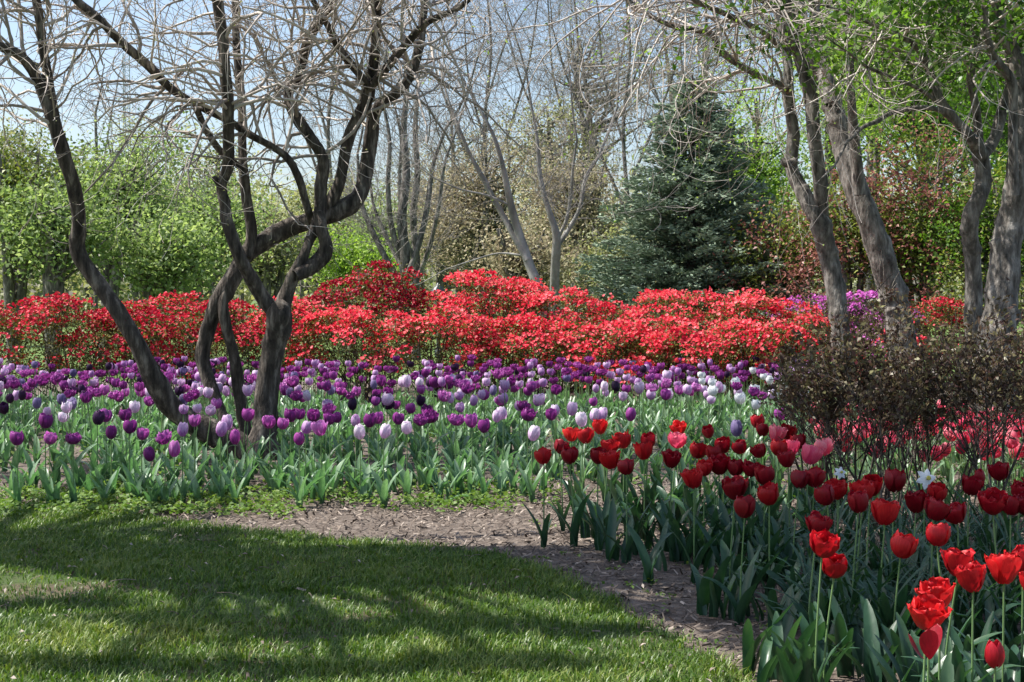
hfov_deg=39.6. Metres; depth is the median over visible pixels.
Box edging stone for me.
[3,387,17,394]
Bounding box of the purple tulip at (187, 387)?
[182,384,191,406]
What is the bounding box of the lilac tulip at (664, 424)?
[659,391,677,429]
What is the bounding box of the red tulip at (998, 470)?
[974,461,1022,572]
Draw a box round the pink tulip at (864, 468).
[853,433,870,474]
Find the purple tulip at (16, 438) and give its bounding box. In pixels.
[0,430,25,505]
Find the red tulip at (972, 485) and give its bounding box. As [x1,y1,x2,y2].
[962,474,984,560]
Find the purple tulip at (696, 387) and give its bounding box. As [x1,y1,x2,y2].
[685,382,708,427]
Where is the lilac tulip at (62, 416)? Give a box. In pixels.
[47,412,73,464]
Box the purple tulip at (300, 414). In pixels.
[285,408,304,468]
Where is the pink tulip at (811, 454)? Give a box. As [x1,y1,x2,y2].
[790,443,828,542]
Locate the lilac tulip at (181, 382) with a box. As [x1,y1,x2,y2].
[177,378,184,385]
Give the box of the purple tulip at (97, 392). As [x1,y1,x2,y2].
[83,387,102,442]
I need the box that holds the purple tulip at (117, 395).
[112,390,144,454]
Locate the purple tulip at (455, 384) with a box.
[443,379,464,417]
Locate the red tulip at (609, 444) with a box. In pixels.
[581,438,619,506]
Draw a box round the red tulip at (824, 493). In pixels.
[801,483,845,589]
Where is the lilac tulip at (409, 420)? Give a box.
[402,375,413,442]
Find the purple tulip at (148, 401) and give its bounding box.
[144,396,154,438]
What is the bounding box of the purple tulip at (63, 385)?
[55,380,71,429]
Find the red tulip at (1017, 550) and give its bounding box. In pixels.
[996,544,1023,681]
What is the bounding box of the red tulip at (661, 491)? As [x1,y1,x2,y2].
[651,448,683,517]
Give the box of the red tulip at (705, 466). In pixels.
[688,459,721,565]
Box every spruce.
[561,74,824,371]
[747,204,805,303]
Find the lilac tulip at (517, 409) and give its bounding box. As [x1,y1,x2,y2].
[505,401,525,445]
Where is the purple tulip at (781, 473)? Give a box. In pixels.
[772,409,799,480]
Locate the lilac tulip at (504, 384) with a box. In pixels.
[497,379,525,448]
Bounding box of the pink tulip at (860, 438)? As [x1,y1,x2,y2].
[853,428,865,480]
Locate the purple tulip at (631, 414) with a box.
[624,407,637,481]
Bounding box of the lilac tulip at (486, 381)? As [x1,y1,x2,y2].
[478,377,490,419]
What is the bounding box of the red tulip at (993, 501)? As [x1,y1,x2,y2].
[976,487,1010,611]
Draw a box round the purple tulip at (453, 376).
[446,374,457,427]
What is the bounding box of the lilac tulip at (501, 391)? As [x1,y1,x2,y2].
[483,386,510,419]
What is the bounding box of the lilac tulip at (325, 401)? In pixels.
[313,399,334,452]
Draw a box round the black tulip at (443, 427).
[434,389,461,447]
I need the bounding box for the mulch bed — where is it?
[0,381,1023,681]
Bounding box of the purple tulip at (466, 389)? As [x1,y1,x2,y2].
[459,384,473,436]
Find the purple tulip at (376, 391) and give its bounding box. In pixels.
[369,389,401,436]
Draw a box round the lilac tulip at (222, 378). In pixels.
[214,373,233,419]
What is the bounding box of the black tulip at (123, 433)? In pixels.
[110,395,128,442]
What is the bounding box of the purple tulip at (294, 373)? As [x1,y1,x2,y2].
[287,371,298,431]
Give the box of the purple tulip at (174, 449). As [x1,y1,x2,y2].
[164,440,184,502]
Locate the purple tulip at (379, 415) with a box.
[356,411,388,476]
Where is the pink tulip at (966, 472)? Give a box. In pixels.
[957,433,971,474]
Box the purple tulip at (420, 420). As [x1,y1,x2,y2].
[409,413,429,489]
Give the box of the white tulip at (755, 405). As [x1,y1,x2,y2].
[733,399,762,460]
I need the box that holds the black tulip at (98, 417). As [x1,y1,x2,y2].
[86,410,104,474]
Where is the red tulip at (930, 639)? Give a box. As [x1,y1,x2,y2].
[908,624,942,681]
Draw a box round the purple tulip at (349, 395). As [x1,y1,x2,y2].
[339,390,364,440]
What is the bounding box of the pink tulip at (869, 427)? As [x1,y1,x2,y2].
[860,423,882,471]
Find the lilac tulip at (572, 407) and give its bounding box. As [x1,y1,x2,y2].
[567,401,590,473]
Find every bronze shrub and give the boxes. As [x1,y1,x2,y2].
[703,183,875,322]
[760,142,959,371]
[810,98,1023,369]
[884,141,1023,360]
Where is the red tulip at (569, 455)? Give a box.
[557,445,587,548]
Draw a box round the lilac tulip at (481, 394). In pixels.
[474,389,498,445]
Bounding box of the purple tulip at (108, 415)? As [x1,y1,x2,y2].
[90,408,121,482]
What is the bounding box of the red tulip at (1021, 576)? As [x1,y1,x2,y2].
[1019,571,1023,589]
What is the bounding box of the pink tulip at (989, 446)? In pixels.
[981,432,998,482]
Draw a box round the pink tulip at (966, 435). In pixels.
[947,431,968,497]
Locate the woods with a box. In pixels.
[0,145,1023,325]
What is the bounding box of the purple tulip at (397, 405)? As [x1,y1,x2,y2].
[393,400,402,447]
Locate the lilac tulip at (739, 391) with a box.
[726,388,747,438]
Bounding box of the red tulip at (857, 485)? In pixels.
[845,480,896,598]
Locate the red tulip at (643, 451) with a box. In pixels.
[624,441,669,541]
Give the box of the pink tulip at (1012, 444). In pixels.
[1005,436,1019,494]
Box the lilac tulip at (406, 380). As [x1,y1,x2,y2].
[393,375,411,435]
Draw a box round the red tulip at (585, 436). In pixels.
[572,427,594,502]
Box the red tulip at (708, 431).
[702,424,721,502]
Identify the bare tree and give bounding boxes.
[0,0,708,459]
[63,55,161,311]
[177,0,471,304]
[266,0,521,363]
[269,0,542,359]
[338,0,618,216]
[393,0,727,320]
[439,0,782,206]
[484,0,832,178]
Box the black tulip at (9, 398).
[3,393,24,454]
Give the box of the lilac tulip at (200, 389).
[197,387,202,403]
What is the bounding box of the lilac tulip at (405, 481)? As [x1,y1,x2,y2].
[396,420,411,501]
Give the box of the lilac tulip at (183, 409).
[179,404,191,458]
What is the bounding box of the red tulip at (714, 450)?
[698,444,732,527]
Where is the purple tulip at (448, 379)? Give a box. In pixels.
[445,375,453,437]
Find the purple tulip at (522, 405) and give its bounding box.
[513,400,532,458]
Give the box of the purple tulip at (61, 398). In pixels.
[57,393,66,455]
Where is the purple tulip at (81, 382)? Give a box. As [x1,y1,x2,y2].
[71,379,89,423]
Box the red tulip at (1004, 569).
[974,552,1021,681]
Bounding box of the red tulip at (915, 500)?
[883,489,945,587]
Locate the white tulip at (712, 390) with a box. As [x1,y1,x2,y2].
[702,385,722,444]
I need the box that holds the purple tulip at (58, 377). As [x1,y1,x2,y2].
[35,372,64,427]
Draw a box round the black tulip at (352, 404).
[339,398,364,466]
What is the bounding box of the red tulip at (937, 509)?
[905,496,955,595]
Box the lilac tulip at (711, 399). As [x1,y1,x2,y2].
[698,395,715,443]
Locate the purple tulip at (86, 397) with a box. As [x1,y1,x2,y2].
[78,391,101,464]
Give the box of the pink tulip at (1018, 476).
[1004,420,1022,480]
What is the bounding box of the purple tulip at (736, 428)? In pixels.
[721,419,744,482]
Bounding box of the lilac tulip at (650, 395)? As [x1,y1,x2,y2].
[636,390,658,432]
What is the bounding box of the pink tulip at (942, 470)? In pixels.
[938,417,945,475]
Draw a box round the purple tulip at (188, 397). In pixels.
[174,392,197,447]
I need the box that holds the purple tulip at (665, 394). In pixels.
[651,388,670,448]
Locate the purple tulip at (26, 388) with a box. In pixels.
[18,383,38,427]
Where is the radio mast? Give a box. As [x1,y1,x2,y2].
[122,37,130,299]
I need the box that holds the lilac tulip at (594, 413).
[585,408,599,483]
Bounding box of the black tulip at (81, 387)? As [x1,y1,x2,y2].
[77,384,87,438]
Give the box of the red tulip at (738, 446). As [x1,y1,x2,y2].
[730,439,760,504]
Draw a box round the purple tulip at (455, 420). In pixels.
[439,413,470,469]
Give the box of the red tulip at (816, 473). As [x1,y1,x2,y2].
[786,465,826,566]
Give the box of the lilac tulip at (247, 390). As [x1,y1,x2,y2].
[239,384,260,462]
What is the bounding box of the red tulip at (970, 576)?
[935,560,986,681]
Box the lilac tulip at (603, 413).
[598,407,607,476]
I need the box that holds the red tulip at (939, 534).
[926,522,980,637]
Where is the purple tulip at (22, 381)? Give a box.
[7,378,27,424]
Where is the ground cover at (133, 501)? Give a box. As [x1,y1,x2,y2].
[0,418,1019,644]
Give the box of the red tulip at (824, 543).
[787,528,839,681]
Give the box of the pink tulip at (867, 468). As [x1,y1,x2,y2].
[856,422,877,474]
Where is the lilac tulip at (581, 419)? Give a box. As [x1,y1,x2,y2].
[575,412,593,488]
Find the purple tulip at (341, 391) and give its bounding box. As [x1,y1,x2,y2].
[330,386,350,436]
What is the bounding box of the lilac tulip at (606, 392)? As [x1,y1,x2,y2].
[596,389,613,416]
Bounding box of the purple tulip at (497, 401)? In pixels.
[488,395,507,444]
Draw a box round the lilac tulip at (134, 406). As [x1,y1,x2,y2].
[116,400,153,452]
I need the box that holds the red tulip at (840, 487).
[823,478,854,557]
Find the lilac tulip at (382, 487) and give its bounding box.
[371,423,400,508]
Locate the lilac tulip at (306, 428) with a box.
[294,420,318,501]
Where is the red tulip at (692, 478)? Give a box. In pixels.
[663,468,718,583]
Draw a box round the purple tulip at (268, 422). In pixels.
[251,415,283,492]
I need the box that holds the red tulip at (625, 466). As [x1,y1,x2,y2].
[596,458,637,563]
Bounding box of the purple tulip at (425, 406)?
[415,403,452,449]
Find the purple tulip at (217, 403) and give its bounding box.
[211,398,226,462]
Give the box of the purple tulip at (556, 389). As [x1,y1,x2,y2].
[548,384,563,442]
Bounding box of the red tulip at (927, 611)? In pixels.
[906,592,952,681]
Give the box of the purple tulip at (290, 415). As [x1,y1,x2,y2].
[274,408,298,483]
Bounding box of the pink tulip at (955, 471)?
[946,430,962,474]
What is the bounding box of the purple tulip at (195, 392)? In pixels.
[189,388,199,404]
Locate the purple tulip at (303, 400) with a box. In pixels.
[296,397,310,436]
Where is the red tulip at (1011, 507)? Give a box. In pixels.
[1003,495,1020,610]
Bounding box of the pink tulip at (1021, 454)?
[1011,442,1023,481]
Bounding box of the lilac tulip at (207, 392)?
[199,387,212,449]
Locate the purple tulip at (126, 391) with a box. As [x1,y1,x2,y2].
[112,388,140,422]
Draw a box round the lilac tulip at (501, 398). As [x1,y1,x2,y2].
[498,393,518,452]
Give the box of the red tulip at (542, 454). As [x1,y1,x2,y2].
[522,446,551,548]
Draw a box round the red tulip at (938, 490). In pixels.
[914,481,947,577]
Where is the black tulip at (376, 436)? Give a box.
[365,394,381,457]
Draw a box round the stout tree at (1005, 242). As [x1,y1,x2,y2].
[734,0,1023,416]
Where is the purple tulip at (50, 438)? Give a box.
[34,431,65,503]
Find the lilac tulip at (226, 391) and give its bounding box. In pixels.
[222,385,237,424]
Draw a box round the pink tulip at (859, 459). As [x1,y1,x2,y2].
[850,440,865,474]
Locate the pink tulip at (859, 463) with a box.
[849,450,874,475]
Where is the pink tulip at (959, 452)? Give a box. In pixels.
[955,440,967,503]
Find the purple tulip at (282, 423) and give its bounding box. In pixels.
[274,417,293,493]
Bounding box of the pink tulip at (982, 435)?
[962,420,987,481]
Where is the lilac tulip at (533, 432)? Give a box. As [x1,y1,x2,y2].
[517,425,545,503]
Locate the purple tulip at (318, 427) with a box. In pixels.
[296,420,337,503]
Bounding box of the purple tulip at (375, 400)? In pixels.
[364,396,380,460]
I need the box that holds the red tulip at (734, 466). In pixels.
[710,458,754,541]
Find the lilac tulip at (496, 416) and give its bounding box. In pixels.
[483,409,504,481]
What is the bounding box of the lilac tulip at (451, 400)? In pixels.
[444,392,457,446]
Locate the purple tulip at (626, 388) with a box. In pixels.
[620,384,635,426]
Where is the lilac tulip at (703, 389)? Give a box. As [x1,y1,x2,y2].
[693,385,713,418]
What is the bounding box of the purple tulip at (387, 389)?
[379,385,394,426]
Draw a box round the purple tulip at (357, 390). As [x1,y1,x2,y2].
[349,386,363,418]
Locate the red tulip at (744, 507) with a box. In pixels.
[696,494,756,627]
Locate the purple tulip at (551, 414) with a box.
[536,408,558,481]
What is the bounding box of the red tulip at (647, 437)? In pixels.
[633,431,654,517]
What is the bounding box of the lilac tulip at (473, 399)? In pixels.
[463,394,482,454]
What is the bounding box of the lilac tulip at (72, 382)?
[67,378,84,421]
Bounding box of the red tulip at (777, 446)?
[767,439,793,521]
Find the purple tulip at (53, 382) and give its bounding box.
[50,375,59,412]
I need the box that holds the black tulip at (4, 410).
[0,401,12,472]
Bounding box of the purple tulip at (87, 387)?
[83,385,90,431]
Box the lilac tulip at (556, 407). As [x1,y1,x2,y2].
[551,404,570,469]
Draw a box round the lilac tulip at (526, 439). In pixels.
[516,402,545,462]
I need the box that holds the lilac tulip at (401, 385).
[390,377,409,425]
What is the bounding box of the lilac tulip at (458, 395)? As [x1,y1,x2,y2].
[444,391,463,440]
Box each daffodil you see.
[834,467,845,530]
[916,469,935,534]
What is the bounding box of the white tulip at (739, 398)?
[730,392,747,440]
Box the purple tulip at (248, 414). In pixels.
[234,408,254,482]
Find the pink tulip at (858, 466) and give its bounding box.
[835,421,859,475]
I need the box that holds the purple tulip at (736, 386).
[724,382,746,436]
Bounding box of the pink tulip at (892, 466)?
[884,430,899,469]
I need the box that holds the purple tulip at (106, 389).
[86,384,111,428]
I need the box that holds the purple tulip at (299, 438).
[280,431,308,507]
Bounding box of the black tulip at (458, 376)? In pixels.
[455,374,477,414]
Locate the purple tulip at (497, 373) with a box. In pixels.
[483,368,508,421]
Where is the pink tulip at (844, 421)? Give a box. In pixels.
[834,418,848,476]
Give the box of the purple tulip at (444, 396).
[429,390,453,467]
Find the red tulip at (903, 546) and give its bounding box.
[848,528,918,665]
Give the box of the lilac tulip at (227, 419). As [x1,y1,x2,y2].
[211,414,242,484]
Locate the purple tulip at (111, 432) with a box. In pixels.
[101,425,120,493]
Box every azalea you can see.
[0,290,166,399]
[0,295,90,392]
[3,296,220,392]
[103,287,246,391]
[133,285,315,396]
[218,293,372,397]
[253,300,453,401]
[263,260,493,391]
[337,292,557,401]
[362,266,595,391]
[430,305,591,397]
[478,266,669,391]
[501,305,691,399]
[545,305,779,403]
[581,281,769,389]
[638,312,825,404]
[643,284,873,394]
[722,309,889,389]
[765,292,828,363]
[803,276,939,377]
[866,293,983,388]
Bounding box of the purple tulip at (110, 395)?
[107,390,116,439]
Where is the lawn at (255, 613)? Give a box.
[0,511,744,681]
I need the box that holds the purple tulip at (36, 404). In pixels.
[25,397,52,462]
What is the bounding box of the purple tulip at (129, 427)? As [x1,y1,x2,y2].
[118,419,142,498]
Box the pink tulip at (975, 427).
[968,418,977,476]
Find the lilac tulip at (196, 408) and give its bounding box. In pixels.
[185,403,206,465]
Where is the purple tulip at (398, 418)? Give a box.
[389,412,410,487]
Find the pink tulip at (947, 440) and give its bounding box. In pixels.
[931,421,956,481]
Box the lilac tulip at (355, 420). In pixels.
[339,414,361,491]
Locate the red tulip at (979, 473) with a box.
[967,468,995,551]
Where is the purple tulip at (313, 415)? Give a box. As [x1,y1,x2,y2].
[293,408,333,472]
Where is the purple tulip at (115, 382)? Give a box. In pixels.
[111,377,121,425]
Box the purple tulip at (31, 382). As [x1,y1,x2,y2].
[24,377,40,435]
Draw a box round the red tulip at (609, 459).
[594,449,633,542]
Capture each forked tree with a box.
[262,0,625,377]
[364,0,959,401]
[452,0,695,354]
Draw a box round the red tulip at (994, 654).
[985,639,1004,681]
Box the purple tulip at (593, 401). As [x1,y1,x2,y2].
[585,397,613,434]
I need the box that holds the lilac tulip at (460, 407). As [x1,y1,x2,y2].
[445,402,471,449]
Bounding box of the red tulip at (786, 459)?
[775,450,804,532]
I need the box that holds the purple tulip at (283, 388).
[276,385,289,444]
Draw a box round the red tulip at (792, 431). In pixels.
[779,423,797,505]
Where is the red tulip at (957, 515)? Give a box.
[942,502,969,612]
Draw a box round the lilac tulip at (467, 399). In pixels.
[463,378,471,435]
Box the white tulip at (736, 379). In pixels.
[725,377,739,425]
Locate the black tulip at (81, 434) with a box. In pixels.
[75,390,95,447]
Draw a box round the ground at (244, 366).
[0,301,1023,381]
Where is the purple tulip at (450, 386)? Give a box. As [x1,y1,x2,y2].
[437,383,452,426]
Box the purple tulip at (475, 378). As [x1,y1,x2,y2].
[470,375,480,430]
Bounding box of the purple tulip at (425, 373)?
[413,368,434,417]
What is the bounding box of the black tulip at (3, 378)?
[0,375,8,425]
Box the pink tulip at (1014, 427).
[1005,424,1017,489]
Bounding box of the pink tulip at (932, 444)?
[927,427,938,470]
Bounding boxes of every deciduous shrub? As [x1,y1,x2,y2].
[753,358,892,500]
[758,296,929,518]
[761,274,982,527]
[781,251,1023,521]
[872,277,1023,529]
[882,296,1023,463]
[909,318,1023,468]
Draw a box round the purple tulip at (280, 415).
[279,379,294,431]
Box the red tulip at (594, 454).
[581,446,605,544]
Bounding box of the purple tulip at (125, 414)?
[107,408,140,477]
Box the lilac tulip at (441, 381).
[434,377,445,437]
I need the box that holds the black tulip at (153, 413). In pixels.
[140,385,157,424]
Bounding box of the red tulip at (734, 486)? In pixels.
[712,475,748,599]
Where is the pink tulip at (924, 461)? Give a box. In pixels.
[906,450,926,490]
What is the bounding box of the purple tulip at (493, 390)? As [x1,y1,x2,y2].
[478,385,496,436]
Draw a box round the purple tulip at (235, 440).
[218,429,247,505]
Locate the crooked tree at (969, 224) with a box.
[620,0,1023,401]
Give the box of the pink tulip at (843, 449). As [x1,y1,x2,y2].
[834,443,868,486]
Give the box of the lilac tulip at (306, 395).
[287,389,325,455]
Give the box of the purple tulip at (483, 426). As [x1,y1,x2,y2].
[475,419,511,498]
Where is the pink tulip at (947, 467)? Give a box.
[941,432,949,480]
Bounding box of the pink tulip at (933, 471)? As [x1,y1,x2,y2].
[917,419,949,474]
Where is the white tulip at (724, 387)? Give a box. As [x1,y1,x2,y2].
[710,385,729,419]
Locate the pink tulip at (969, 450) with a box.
[959,410,970,469]
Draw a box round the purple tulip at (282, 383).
[277,382,286,429]
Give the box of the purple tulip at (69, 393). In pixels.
[63,388,80,433]
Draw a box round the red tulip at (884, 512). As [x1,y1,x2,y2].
[859,498,900,628]
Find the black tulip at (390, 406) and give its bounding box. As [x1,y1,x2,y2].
[380,400,398,456]
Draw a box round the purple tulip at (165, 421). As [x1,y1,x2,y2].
[141,410,167,436]
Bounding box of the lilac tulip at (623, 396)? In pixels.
[612,391,629,432]
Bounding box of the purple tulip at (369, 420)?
[363,413,392,484]
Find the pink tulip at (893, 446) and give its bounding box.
[882,432,907,469]
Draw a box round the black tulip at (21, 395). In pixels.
[14,389,33,445]
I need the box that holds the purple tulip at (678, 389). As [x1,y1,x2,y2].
[669,384,691,428]
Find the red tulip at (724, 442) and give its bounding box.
[710,436,730,504]
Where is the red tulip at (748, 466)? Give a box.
[729,458,762,565]
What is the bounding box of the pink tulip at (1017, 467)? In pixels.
[1008,451,1023,483]
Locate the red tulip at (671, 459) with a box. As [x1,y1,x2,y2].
[643,448,691,551]
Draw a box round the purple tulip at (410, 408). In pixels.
[402,403,426,466]
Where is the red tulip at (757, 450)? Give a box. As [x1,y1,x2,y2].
[749,443,767,527]
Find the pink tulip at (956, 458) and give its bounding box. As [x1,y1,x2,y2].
[952,419,979,474]
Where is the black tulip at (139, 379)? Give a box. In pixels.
[135,376,145,419]
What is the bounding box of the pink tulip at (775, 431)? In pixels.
[769,423,787,510]
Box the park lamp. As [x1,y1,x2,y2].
[431,283,444,357]
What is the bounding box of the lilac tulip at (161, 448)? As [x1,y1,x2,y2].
[155,414,176,457]
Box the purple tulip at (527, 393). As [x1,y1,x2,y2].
[521,387,538,432]
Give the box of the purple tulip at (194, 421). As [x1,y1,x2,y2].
[169,414,208,480]
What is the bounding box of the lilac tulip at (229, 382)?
[228,377,237,427]
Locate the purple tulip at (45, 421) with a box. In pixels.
[38,412,59,486]
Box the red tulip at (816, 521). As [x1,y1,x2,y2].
[785,510,832,623]
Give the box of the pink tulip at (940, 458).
[920,445,943,483]
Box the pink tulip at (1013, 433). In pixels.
[997,430,1017,494]
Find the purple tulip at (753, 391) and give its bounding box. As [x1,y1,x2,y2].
[748,386,759,437]
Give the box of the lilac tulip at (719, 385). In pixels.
[695,381,726,438]
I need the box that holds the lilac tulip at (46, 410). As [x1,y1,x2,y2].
[43,407,60,460]
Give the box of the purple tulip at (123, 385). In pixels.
[119,381,136,420]
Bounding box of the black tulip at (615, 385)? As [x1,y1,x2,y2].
[607,381,629,433]
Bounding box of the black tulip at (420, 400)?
[411,395,430,452]
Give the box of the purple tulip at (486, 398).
[460,389,495,444]
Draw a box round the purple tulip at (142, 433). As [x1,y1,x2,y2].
[122,427,152,499]
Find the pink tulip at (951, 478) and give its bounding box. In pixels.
[943,427,956,494]
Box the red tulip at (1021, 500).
[1011,491,1023,583]
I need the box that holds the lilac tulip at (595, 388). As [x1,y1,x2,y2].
[586,384,616,436]
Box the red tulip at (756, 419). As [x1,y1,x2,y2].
[750,413,764,483]
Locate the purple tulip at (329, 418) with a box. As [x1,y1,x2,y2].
[318,412,335,477]
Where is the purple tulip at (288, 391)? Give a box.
[285,387,301,444]
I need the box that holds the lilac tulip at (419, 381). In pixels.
[415,377,430,439]
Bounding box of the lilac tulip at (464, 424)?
[457,388,465,431]
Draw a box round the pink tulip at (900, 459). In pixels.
[893,436,909,502]
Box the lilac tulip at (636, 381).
[629,378,644,429]
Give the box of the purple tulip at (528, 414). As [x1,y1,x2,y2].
[517,407,536,477]
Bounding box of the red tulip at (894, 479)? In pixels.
[883,468,906,586]
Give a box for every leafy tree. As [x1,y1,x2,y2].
[0,107,91,250]
[0,108,136,368]
[0,148,201,371]
[12,90,236,361]
[55,179,297,368]
[77,95,207,321]
[85,106,296,293]
[132,148,300,354]
[208,165,351,312]
[256,156,419,336]
[289,198,432,348]
[300,178,441,336]
[376,100,524,323]
[378,142,478,307]
[442,205,604,353]
[483,89,640,289]
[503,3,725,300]
[550,217,677,303]
[563,158,643,303]
[599,0,781,274]
[643,59,842,249]
[712,0,894,233]
[769,0,962,337]
[779,0,1023,345]
[836,4,1017,311]
[908,0,1023,289]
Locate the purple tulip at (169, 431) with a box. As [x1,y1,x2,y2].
[153,419,175,449]
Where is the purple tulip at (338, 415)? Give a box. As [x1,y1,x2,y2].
[332,411,353,464]
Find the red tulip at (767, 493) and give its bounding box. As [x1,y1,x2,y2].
[744,481,787,605]
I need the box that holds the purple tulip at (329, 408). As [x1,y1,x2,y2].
[302,402,349,464]
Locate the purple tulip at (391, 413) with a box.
[382,388,394,431]
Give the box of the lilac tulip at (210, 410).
[197,404,215,465]
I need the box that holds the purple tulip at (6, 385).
[4,381,9,427]
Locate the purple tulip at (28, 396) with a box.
[15,392,33,428]
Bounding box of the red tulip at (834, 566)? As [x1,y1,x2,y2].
[790,553,853,681]
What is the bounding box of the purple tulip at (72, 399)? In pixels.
[57,396,76,445]
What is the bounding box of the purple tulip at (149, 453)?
[140,446,157,496]
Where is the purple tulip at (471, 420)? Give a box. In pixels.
[465,412,488,487]
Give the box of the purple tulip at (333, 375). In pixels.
[320,370,339,417]
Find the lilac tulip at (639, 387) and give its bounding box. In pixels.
[631,381,644,457]
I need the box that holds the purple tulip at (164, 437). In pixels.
[146,429,177,504]
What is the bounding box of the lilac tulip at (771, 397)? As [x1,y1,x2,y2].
[762,389,775,436]
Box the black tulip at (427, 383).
[426,379,436,435]
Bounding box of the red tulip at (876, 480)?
[847,473,883,580]
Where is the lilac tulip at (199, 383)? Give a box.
[197,382,205,414]
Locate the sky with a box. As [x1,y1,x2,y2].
[0,0,1022,300]
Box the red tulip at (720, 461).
[684,453,735,561]
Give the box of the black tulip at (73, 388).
[67,386,86,423]
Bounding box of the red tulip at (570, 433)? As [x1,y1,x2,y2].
[559,427,589,511]
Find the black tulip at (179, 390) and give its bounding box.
[167,385,184,442]
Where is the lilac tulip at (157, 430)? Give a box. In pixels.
[154,413,176,443]
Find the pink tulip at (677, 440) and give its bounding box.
[668,432,698,522]
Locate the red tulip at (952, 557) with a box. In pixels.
[899,547,982,681]
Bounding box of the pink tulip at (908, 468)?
[905,431,913,492]
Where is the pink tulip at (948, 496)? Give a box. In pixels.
[940,442,960,504]
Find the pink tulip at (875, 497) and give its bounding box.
[869,446,880,500]
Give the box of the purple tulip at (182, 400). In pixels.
[179,393,187,440]
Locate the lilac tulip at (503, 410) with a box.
[478,406,506,462]
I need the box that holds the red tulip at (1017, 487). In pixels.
[996,479,1023,554]
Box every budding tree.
[380,98,604,319]
[480,121,632,322]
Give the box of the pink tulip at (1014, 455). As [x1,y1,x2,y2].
[1001,448,1018,494]
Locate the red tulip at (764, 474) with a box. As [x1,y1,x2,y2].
[737,464,803,550]
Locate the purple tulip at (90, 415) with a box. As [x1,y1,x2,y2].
[86,387,105,432]
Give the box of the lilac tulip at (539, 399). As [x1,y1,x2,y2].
[533,393,552,447]
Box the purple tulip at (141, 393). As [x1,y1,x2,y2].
[131,388,148,422]
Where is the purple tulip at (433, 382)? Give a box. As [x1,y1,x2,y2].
[429,376,441,437]
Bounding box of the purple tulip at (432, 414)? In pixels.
[416,408,438,475]
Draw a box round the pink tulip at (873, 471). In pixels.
[868,442,886,497]
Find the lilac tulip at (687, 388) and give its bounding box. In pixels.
[683,384,693,434]
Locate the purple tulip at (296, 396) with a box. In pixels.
[290,390,304,443]
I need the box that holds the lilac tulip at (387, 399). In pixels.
[369,391,393,454]
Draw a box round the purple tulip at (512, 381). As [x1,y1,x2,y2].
[501,377,516,430]
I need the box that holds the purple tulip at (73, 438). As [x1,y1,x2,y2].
[62,432,89,504]
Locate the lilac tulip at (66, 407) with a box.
[59,401,96,471]
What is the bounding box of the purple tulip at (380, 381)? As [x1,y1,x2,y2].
[376,376,390,424]
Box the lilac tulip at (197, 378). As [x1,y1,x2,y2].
[194,372,202,413]
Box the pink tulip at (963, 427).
[949,416,970,473]
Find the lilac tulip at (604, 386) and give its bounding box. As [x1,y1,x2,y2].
[601,380,612,428]
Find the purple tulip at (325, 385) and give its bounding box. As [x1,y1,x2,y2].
[321,379,340,449]
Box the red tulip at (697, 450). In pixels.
[677,441,718,526]
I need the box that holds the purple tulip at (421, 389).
[410,384,439,444]
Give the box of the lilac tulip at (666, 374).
[653,370,671,429]
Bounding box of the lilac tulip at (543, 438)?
[525,399,545,446]
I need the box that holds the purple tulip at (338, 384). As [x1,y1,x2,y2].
[333,382,347,428]
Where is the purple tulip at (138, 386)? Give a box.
[134,382,149,445]
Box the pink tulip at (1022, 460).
[1018,427,1023,480]
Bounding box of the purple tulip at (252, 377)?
[244,373,256,424]
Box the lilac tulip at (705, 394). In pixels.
[699,391,715,420]
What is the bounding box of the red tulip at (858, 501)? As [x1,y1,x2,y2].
[825,489,873,614]
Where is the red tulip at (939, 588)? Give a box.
[914,576,955,681]
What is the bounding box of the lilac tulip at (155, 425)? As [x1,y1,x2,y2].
[153,414,175,433]
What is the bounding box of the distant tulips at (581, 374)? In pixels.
[0,354,810,431]
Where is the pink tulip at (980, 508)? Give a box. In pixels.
[978,448,993,513]
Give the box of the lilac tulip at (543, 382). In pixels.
[535,378,547,430]
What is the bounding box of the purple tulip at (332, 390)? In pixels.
[323,385,337,440]
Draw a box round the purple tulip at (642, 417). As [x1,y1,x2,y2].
[637,393,649,428]
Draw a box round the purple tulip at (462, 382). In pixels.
[454,379,477,434]
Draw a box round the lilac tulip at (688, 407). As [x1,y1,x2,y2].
[685,391,700,420]
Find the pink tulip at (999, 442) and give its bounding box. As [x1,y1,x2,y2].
[992,426,1016,486]
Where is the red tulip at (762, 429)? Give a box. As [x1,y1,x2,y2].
[743,423,781,487]
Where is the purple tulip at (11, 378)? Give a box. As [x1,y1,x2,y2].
[8,376,19,418]
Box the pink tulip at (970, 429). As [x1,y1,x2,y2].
[967,427,978,474]
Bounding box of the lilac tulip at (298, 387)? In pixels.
[289,385,302,446]
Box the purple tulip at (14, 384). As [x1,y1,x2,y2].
[2,380,20,426]
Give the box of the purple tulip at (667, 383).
[659,378,671,432]
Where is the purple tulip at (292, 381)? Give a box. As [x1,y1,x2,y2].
[285,376,298,443]
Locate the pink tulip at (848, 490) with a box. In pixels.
[828,430,857,492]
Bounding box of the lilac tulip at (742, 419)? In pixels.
[731,407,745,423]
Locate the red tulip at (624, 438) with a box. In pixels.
[612,431,642,523]
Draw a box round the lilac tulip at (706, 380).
[696,376,717,425]
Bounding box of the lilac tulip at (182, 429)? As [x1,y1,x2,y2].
[171,422,198,502]
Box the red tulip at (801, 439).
[789,434,812,501]
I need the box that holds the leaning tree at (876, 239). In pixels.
[477,0,951,393]
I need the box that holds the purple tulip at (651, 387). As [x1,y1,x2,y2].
[643,382,659,435]

